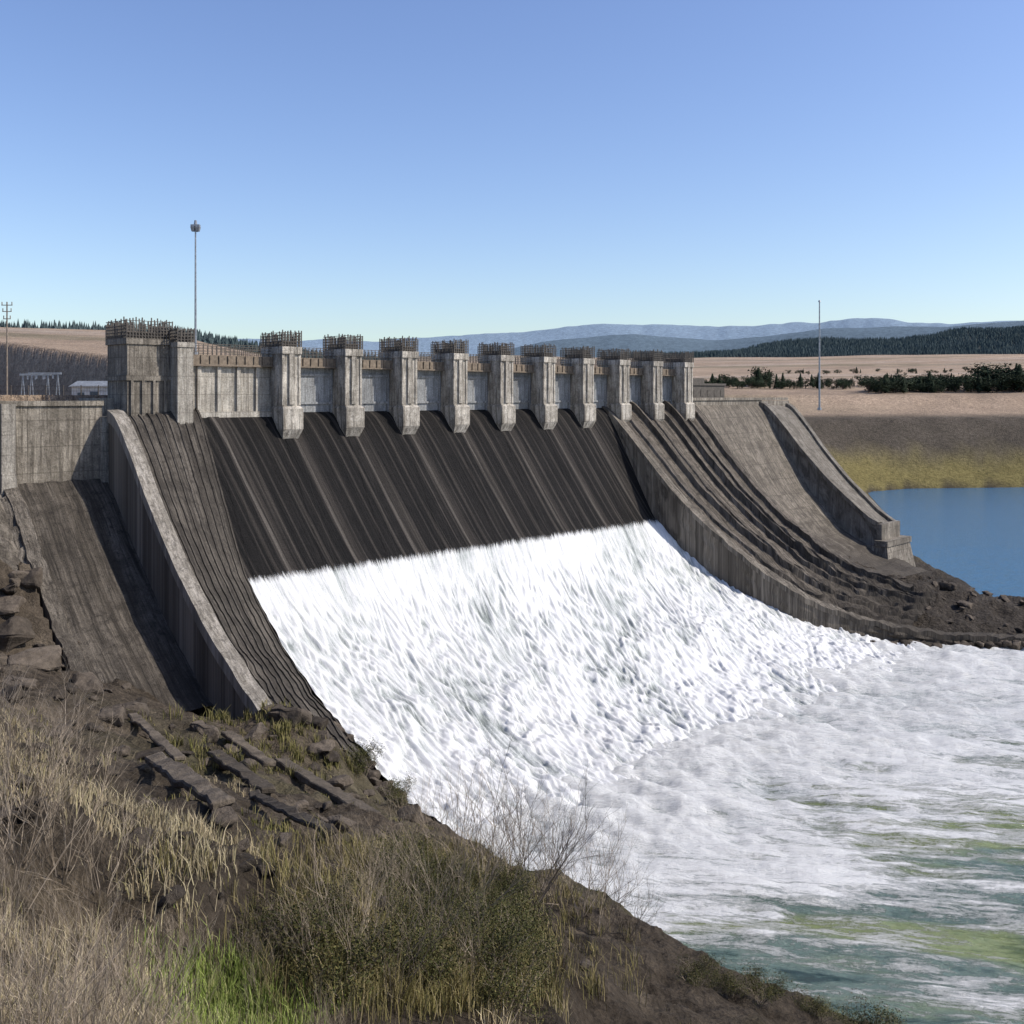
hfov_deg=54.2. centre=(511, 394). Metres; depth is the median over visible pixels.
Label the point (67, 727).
boulder
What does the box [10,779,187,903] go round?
dry shrub
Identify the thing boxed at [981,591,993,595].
boulder
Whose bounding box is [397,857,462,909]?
leafy shrub
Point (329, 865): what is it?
boulder
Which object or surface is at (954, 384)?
bushy tree
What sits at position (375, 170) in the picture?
sky
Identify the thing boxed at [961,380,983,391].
bushy tree
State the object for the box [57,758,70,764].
boulder
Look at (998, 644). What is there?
boulder
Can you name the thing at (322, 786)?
rock slab
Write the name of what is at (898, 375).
bushy tree
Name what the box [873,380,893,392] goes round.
bushy tree
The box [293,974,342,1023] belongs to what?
dry shrub
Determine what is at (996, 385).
bushy tree
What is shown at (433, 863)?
leafy shrub
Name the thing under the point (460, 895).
leafy shrub
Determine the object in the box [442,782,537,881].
dry shrub
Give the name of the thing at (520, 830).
dry shrub
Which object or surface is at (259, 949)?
dry shrub
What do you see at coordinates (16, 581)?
boulder
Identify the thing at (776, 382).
conifer tree
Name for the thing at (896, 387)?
bushy tree
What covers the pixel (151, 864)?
boulder
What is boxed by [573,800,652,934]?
dry shrub
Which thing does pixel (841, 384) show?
bushy tree
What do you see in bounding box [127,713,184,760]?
rock slab
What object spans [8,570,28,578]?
boulder
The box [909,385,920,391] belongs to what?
bushy tree
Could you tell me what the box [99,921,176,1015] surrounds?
dry shrub
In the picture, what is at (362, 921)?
dry shrub
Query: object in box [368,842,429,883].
leafy shrub
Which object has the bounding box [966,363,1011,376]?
bushy tree
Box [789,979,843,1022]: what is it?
leafy shrub
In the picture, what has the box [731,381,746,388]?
bushy tree
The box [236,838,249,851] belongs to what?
boulder
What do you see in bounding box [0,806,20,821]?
boulder
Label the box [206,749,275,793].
rock slab
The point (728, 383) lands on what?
bushy tree
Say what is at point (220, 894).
boulder
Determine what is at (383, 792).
boulder
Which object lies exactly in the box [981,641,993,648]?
boulder
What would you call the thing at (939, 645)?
boulder
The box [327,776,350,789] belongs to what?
boulder
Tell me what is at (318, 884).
boulder
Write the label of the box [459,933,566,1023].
leafy shrub
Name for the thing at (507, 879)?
leafy shrub
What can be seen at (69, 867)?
boulder
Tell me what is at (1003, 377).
bushy tree
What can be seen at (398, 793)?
leafy shrub
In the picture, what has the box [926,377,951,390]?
bushy tree
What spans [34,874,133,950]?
dry shrub
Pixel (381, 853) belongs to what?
dry shrub
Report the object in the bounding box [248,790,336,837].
rock slab
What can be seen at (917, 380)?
bushy tree
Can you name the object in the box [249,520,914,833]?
spillway water
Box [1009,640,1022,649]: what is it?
boulder
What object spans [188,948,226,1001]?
dry shrub
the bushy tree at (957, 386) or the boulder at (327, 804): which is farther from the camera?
the bushy tree at (957, 386)
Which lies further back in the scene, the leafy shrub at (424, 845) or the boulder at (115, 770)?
the boulder at (115, 770)
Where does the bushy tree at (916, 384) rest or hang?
on the ground at (872, 440)
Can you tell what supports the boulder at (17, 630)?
on the ground at (872, 440)
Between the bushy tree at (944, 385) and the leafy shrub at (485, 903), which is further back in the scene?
the bushy tree at (944, 385)
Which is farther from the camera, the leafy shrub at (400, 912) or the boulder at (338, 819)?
the boulder at (338, 819)
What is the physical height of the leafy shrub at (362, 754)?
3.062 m
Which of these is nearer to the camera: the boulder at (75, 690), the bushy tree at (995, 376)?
the boulder at (75, 690)
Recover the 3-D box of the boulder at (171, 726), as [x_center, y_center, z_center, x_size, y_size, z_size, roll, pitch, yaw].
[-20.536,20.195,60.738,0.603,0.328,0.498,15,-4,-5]
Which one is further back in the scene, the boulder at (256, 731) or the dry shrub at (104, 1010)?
the boulder at (256, 731)
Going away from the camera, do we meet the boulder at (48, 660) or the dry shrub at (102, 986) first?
the dry shrub at (102, 986)
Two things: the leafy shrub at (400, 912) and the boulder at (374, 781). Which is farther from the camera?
the boulder at (374, 781)
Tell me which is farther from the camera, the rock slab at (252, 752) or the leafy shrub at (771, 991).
the rock slab at (252, 752)
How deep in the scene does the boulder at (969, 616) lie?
135.67 m
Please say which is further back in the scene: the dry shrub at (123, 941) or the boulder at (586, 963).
the boulder at (586, 963)
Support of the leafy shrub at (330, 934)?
on the ground at (872, 440)
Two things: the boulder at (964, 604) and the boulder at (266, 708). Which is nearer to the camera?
the boulder at (266, 708)
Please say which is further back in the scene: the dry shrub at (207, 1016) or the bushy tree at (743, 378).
the bushy tree at (743, 378)
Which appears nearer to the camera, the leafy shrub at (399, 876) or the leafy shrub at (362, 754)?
the leafy shrub at (399, 876)
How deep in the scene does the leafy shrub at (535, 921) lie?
26.22 m
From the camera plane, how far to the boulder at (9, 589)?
79.13 m
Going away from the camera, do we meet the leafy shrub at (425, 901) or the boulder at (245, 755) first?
the leafy shrub at (425, 901)
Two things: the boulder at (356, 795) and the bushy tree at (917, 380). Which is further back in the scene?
the bushy tree at (917, 380)
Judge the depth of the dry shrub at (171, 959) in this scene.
15.39 m
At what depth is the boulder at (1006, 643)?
129.58 m
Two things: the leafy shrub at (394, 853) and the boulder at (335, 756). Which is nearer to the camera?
the leafy shrub at (394, 853)
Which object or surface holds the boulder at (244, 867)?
on the ground at (872, 440)
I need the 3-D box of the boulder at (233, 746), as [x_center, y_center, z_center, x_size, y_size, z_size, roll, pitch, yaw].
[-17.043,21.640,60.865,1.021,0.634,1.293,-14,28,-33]
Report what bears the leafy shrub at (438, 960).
on the ground at (872, 440)
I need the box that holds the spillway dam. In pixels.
[0,317,1023,820]
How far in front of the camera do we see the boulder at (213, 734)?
61.98 m
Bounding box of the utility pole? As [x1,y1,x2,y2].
[1,302,12,394]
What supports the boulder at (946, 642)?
in the river water at (860, 831)
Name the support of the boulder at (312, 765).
on the ground at (872, 440)
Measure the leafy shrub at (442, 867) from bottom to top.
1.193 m
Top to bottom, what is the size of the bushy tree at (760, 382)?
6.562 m
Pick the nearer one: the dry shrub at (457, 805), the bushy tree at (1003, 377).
the dry shrub at (457, 805)
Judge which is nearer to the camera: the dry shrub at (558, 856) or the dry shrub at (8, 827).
the dry shrub at (8, 827)
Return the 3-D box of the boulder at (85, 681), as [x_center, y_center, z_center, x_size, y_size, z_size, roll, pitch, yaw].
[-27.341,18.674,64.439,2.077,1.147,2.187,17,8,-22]
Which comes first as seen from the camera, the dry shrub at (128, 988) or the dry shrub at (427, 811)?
the dry shrub at (128, 988)
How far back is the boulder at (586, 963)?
27.56 m
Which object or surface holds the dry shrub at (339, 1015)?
on the ground at (872, 440)
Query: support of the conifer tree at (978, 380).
on the ground at (872, 440)
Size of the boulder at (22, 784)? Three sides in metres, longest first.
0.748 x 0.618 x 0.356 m
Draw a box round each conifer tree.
[710,373,716,383]
[717,374,721,383]
[755,368,764,384]
[773,374,779,388]
[899,378,907,392]
[926,371,931,384]
[974,373,985,392]
[1010,364,1023,391]
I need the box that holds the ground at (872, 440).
[0,318,1023,1023]
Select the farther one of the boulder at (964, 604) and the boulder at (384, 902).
the boulder at (964, 604)
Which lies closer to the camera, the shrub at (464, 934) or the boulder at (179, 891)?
the boulder at (179, 891)
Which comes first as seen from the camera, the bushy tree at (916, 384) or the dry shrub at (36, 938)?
the dry shrub at (36, 938)
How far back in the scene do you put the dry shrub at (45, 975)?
9.43 m
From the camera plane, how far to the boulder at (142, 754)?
49.33 m
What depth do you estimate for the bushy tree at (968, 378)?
543.95 m
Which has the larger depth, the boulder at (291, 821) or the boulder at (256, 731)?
the boulder at (256, 731)
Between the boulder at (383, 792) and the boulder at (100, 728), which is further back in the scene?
the boulder at (383, 792)
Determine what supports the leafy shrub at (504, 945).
on the ground at (872, 440)
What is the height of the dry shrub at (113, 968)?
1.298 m
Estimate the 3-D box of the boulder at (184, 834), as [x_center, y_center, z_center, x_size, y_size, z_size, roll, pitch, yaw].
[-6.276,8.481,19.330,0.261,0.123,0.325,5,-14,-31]
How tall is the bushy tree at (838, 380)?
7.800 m
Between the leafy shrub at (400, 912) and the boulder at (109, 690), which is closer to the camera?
the leafy shrub at (400, 912)
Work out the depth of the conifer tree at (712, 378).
621.50 m
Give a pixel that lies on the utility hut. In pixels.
(89, 387)
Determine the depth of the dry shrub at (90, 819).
16.69 m
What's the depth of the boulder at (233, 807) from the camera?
27.88 m
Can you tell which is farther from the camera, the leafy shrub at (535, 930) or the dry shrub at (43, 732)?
the leafy shrub at (535, 930)
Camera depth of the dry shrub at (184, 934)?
16.32 m
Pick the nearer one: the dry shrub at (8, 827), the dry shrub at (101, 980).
the dry shrub at (101, 980)
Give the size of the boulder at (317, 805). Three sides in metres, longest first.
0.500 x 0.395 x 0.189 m
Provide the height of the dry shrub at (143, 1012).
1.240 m
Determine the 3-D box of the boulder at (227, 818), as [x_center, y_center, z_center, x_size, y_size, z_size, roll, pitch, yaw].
[-7.947,11.497,27.058,0.859,0.330,1.069,17,18,36]
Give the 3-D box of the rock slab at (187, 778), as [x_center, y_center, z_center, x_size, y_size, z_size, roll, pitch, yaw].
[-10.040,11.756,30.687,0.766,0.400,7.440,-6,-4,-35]
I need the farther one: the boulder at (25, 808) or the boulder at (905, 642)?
the boulder at (905, 642)
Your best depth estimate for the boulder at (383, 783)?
78.22 m
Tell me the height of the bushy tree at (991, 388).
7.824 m
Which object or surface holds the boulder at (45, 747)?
on the ground at (872, 440)
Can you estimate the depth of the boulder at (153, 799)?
27.76 m
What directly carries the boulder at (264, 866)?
on the ground at (872, 440)
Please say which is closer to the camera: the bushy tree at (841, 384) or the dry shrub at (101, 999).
the dry shrub at (101, 999)
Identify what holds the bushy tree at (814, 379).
on the ground at (872, 440)
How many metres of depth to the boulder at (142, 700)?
66.08 m
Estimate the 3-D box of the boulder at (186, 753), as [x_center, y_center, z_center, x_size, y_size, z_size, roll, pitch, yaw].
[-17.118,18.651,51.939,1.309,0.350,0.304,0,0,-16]
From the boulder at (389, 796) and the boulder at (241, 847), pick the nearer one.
the boulder at (241, 847)
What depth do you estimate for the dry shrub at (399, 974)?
18.25 m
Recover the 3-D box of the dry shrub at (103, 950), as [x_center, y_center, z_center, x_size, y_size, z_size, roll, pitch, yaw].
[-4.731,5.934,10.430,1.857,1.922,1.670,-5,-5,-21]
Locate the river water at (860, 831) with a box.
[186,487,1023,1023]
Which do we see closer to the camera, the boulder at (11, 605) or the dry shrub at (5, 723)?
the dry shrub at (5, 723)
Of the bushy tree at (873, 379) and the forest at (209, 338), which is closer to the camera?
the bushy tree at (873, 379)
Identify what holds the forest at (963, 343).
on the ground at (872, 440)
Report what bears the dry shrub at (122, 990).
on the ground at (872, 440)
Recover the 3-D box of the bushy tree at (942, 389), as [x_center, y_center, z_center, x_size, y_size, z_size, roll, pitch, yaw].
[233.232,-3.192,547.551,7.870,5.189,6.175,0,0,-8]
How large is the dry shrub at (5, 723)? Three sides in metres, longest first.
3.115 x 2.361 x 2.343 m
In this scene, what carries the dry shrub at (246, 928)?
on the ground at (872, 440)
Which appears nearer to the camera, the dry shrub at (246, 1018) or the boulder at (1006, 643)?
the dry shrub at (246, 1018)
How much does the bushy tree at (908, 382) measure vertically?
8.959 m
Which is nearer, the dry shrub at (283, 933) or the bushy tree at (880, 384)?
the dry shrub at (283, 933)
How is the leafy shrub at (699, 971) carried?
on the ground at (872, 440)
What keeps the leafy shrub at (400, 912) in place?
on the ground at (872, 440)
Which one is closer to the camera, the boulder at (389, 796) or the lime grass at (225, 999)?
the lime grass at (225, 999)
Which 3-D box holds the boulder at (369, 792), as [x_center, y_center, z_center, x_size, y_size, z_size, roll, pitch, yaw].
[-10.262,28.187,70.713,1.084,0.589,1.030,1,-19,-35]
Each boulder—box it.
[0,596,23,616]
[0,614,36,650]
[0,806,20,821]
[1,583,16,595]
[1,684,24,704]
[4,676,36,690]
[7,646,58,670]
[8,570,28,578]
[9,578,19,586]
[10,774,37,791]
[11,813,39,821]
[16,806,29,811]
[19,568,42,589]
[30,742,51,753]
[33,643,45,647]
[48,688,64,700]
[50,722,72,740]
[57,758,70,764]
[61,865,73,870]
[63,683,79,693]
[71,672,103,695]
[82,722,94,730]
[85,779,101,793]
[89,695,98,701]
[93,725,104,731]
[96,706,124,726]
[103,688,113,692]
[106,765,119,776]
[110,702,150,719]
[113,743,129,756]
[121,683,130,689]
[125,829,152,848]
[134,696,146,704]
[135,746,166,759]
[138,726,153,738]
[138,798,156,808]
[140,764,150,771]
[142,861,152,869]
[153,884,185,907]
[169,724,174,729]
[179,750,193,755]
[182,830,193,837]
[189,719,220,744]
[189,839,198,847]
[200,744,212,752]
[200,758,212,765]
[202,807,239,827]
[211,804,236,812]
[216,892,223,897]
[223,743,239,754]
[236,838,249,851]
[237,752,248,758]
[239,856,255,873]
[240,758,255,769]
[242,724,266,741]
[258,862,271,875]
[263,704,275,712]
[267,708,329,736]
[268,735,277,739]
[270,820,281,825]
[270,865,276,875]
[272,703,299,725]
[277,832,292,846]
[279,878,298,900]
[281,818,294,825]
[292,805,308,812]
[295,800,309,807]
[307,762,321,770]
[309,739,335,755]
[310,716,328,729]
[311,879,323,893]
[315,803,322,809]
[315,815,327,824]
[316,730,328,741]
[317,854,339,878]
[321,750,340,762]
[323,801,331,808]
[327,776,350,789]
[327,815,355,830]
[338,726,346,732]
[343,832,365,843]
[346,734,352,740]
[348,793,360,798]
[357,760,376,768]
[363,768,379,777]
[363,789,374,796]
[368,777,381,785]
[373,896,386,913]
[374,830,386,840]
[375,780,393,787]
[380,786,391,799]
[388,790,407,800]
[393,798,407,806]
[396,803,439,823]
[580,959,594,970]
[899,640,910,646]
[932,642,942,647]
[939,582,955,590]
[941,640,953,644]
[955,601,973,608]
[960,640,972,645]
[966,614,974,619]
[975,642,983,646]
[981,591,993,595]
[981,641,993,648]
[992,642,1001,647]
[997,595,1010,601]
[1002,640,1010,647]
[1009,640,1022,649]
[1014,628,1023,632]
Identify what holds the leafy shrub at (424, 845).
on the ground at (872, 440)
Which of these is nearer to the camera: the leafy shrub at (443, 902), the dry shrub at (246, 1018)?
the dry shrub at (246, 1018)
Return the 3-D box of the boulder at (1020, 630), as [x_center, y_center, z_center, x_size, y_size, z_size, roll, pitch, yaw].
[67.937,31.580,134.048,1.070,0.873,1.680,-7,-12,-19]
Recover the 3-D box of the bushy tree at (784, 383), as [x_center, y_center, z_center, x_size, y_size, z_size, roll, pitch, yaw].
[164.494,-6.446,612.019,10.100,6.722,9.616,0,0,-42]
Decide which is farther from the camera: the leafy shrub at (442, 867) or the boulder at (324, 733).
the boulder at (324, 733)
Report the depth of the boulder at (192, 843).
19.12 m
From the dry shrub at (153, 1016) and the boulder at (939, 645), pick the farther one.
the boulder at (939, 645)
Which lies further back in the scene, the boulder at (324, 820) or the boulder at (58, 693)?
the boulder at (58, 693)
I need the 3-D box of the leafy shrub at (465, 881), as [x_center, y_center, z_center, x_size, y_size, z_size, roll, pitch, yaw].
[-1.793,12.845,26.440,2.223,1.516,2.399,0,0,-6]
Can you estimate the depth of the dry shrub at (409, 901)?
21.01 m
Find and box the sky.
[0,0,1023,341]
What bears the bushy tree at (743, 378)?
on the ground at (872, 440)
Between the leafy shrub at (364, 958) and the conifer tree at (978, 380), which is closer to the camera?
the leafy shrub at (364, 958)
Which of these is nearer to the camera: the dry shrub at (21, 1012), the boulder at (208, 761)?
the dry shrub at (21, 1012)
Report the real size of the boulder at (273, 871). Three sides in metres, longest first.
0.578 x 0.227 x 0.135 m
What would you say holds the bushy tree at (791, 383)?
on the ground at (872, 440)
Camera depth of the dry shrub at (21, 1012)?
8.18 m
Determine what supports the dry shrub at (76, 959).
on the ground at (872, 440)
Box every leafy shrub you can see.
[222,884,345,971]
[273,884,407,1014]
[293,899,361,966]
[300,856,371,942]
[344,737,385,776]
[352,822,438,891]
[356,904,454,984]
[358,852,421,903]
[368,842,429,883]
[369,877,444,938]
[375,877,447,945]
[378,771,418,808]
[379,830,444,864]
[382,852,455,895]
[385,902,459,977]
[390,856,457,921]
[391,902,489,992]
[392,850,443,877]
[395,874,472,920]
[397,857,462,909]
[425,846,485,900]
[427,851,471,882]
[427,881,468,929]
[429,851,462,889]
[430,880,496,955]
[437,876,522,933]
[448,892,546,972]
[451,897,545,957]
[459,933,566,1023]
[469,882,526,921]
[474,860,531,905]
[484,893,568,984]
[486,854,547,902]
[486,881,557,941]
[500,935,546,977]
[674,946,731,987]
[699,955,752,1000]
[739,963,792,1009]
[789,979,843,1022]
[832,988,908,1023]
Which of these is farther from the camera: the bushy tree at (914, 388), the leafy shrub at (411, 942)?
the bushy tree at (914, 388)
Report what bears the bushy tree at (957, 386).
on the ground at (872, 440)
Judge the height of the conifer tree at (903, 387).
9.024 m
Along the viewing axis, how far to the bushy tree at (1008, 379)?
536.58 m
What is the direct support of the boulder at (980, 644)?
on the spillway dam
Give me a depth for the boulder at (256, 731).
67.90 m
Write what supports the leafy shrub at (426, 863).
on the ground at (872, 440)
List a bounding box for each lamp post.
[190,220,200,354]
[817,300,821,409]
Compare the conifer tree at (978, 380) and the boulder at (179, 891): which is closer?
the boulder at (179, 891)
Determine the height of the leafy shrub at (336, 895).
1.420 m
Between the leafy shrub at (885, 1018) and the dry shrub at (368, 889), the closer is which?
the dry shrub at (368, 889)
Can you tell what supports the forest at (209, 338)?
on the ground at (872, 440)
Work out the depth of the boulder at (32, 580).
81.77 m
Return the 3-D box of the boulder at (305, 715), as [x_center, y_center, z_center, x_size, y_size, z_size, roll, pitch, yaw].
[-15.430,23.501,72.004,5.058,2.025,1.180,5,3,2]
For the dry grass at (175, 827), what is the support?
on the ground at (872, 440)
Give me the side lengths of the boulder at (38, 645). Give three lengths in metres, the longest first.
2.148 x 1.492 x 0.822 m
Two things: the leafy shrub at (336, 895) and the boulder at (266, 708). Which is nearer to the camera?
the leafy shrub at (336, 895)
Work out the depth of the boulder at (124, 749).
48.56 m
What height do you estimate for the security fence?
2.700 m
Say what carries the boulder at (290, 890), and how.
on the ground at (872, 440)
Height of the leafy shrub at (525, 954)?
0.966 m
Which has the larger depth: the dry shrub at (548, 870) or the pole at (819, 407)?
the pole at (819, 407)
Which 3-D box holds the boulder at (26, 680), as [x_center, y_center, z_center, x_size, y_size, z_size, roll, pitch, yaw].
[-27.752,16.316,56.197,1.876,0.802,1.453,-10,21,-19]
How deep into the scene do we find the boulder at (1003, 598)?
144.10 m
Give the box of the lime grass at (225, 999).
[104,900,370,1023]
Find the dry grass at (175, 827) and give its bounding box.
[0,701,767,1023]
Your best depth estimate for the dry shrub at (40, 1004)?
8.47 m
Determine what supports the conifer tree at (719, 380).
on the ground at (872, 440)
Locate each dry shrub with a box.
[0,641,114,822]
[0,647,102,800]
[0,673,116,792]
[0,691,126,868]
[0,737,141,932]
[0,810,58,946]
[0,839,102,1023]
[0,859,171,1023]
[0,865,147,1023]
[0,887,222,1023]
[0,888,103,1023]
[0,896,128,1023]
[0,904,133,1023]
[1,886,177,1023]
[2,987,64,1023]
[3,904,178,1023]
[6,704,145,885]
[7,890,80,981]
[9,888,141,1023]
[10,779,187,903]
[17,850,108,943]
[33,908,194,1023]
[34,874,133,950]
[45,922,150,1022]
[56,947,186,1023]
[64,985,131,1023]
[68,895,212,1023]
[92,906,216,1023]
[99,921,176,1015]
[99,991,179,1023]
[106,867,216,972]
[139,905,211,987]
[147,887,221,958]
[154,956,273,1023]
[162,917,214,961]
[174,990,228,1023]
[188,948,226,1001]
[209,899,280,969]
[223,913,279,986]
[244,938,286,995]
[250,874,317,964]
[259,807,417,987]
[264,881,318,927]
[292,800,397,938]
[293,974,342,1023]
[309,824,471,1013]
[309,967,382,1023]
[315,787,420,917]
[316,994,367,1023]
[366,793,497,941]
[373,783,563,913]
[408,746,488,856]
[408,776,467,847]
[409,746,531,885]
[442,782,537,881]
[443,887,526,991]
[476,702,619,906]
[477,765,564,876]
[486,780,584,901]
[528,821,648,920]
[529,807,600,911]
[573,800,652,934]
[578,849,667,940]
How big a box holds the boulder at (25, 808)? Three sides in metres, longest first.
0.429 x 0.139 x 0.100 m
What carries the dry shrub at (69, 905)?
on the ground at (872, 440)
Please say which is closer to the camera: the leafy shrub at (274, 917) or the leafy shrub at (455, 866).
the leafy shrub at (274, 917)
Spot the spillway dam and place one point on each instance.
(164, 503)
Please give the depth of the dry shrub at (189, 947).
16.15 m
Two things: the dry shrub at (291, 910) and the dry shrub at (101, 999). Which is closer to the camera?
the dry shrub at (101, 999)
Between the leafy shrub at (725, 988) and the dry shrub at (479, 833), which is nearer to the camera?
the dry shrub at (479, 833)
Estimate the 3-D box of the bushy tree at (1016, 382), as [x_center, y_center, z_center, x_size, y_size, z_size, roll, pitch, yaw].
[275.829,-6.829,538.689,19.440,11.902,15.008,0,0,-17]
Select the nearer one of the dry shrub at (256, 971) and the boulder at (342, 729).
the dry shrub at (256, 971)
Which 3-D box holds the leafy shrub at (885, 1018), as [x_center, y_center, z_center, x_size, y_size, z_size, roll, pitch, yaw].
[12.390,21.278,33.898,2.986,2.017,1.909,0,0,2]
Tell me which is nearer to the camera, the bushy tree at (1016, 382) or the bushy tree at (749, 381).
the bushy tree at (1016, 382)
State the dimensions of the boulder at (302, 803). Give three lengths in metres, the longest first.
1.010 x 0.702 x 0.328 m
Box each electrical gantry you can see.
[19,373,48,394]
[28,372,61,394]
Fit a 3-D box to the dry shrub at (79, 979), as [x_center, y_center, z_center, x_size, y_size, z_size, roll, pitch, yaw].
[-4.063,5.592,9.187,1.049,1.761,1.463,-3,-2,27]
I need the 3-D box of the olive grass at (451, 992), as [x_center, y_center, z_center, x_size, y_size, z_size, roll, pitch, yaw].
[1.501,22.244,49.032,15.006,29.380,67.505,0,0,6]
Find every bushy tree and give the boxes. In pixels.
[725,378,736,385]
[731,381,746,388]
[741,375,756,386]
[746,377,755,388]
[747,366,774,381]
[753,379,764,387]
[769,380,787,388]
[787,379,799,388]
[798,381,810,387]
[810,376,831,387]
[823,378,844,387]
[835,379,846,389]
[856,375,881,391]
[857,377,874,392]
[872,381,891,392]
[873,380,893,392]
[889,379,910,392]
[890,379,915,390]
[894,372,917,379]
[907,376,924,390]
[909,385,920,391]
[915,381,931,390]
[918,384,933,391]
[921,374,939,382]
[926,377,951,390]
[932,384,945,392]
[941,378,962,391]
[948,383,962,391]
[950,373,976,391]
[955,373,990,391]
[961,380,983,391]
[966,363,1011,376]
[968,363,1014,389]
[971,368,997,378]
[984,379,1006,391]
[984,380,999,392]
[990,368,1014,379]
[997,371,1023,391]
[999,372,1021,391]
[1005,372,1023,391]
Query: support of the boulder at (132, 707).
on the ground at (872, 440)
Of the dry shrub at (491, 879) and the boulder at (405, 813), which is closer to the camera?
the dry shrub at (491, 879)
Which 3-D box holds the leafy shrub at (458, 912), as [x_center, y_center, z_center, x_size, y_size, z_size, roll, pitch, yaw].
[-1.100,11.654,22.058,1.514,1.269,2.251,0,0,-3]
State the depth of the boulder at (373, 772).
78.87 m
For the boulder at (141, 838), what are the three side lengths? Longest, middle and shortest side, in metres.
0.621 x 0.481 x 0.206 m
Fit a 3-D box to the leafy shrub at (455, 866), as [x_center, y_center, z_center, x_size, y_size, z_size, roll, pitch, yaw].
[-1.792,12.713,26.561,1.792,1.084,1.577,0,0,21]
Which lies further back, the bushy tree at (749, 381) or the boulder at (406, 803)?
the bushy tree at (749, 381)
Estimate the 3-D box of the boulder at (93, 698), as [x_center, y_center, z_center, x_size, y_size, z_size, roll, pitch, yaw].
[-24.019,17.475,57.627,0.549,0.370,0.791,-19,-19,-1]
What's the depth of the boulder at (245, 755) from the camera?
60.30 m
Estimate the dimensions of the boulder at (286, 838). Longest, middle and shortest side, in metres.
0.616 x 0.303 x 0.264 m
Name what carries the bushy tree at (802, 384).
on the ground at (872, 440)
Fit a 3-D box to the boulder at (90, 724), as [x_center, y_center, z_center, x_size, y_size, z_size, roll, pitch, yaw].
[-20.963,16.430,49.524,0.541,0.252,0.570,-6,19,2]
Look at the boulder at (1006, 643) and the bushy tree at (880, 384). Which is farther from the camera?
the bushy tree at (880, 384)
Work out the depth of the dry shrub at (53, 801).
16.22 m
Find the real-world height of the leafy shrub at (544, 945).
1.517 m
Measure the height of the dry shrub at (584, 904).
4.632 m
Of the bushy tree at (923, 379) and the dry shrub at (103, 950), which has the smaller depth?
the dry shrub at (103, 950)
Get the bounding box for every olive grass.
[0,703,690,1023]
[128,697,356,782]
[129,806,654,1023]
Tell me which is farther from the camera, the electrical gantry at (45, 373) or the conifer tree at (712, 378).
the conifer tree at (712, 378)
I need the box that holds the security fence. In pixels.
[10,385,100,394]
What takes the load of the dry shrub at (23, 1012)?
on the ground at (872, 440)
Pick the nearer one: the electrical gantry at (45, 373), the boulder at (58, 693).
the boulder at (58, 693)
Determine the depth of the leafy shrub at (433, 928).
20.52 m
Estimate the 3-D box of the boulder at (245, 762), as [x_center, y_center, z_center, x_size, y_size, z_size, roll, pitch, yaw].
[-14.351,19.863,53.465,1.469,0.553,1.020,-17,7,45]
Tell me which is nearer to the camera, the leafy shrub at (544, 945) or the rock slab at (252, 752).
the leafy shrub at (544, 945)
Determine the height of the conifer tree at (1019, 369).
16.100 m
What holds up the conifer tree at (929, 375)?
on the ground at (872, 440)
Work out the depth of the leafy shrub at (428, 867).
24.21 m
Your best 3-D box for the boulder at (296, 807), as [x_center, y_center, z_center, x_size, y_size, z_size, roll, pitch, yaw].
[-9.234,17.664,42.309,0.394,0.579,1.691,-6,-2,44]
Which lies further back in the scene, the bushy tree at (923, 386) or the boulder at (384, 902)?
the bushy tree at (923, 386)
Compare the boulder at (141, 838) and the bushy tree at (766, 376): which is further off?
the bushy tree at (766, 376)
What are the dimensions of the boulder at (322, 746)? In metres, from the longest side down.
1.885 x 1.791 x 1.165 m
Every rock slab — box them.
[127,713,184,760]
[143,754,233,807]
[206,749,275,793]
[221,730,276,766]
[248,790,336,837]
[274,757,380,812]
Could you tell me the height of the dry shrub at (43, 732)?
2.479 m
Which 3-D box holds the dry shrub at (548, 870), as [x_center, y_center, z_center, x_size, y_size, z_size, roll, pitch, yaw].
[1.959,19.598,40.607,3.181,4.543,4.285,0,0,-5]
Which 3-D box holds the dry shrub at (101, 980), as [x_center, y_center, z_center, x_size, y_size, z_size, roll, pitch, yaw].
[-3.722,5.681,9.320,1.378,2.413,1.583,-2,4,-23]
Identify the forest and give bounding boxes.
[0,319,379,359]
[612,325,1023,357]
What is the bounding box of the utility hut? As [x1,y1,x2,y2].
[68,381,107,394]
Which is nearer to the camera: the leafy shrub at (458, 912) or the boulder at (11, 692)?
the leafy shrub at (458, 912)
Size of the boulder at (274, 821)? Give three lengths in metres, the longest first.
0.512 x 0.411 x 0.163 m
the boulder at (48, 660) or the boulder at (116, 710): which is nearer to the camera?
the boulder at (116, 710)
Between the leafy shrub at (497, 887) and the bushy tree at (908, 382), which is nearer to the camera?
the leafy shrub at (497, 887)
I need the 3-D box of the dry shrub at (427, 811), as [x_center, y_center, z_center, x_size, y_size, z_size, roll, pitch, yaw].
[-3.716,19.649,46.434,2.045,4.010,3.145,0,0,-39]
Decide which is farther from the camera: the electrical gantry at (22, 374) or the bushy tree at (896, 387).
the bushy tree at (896, 387)

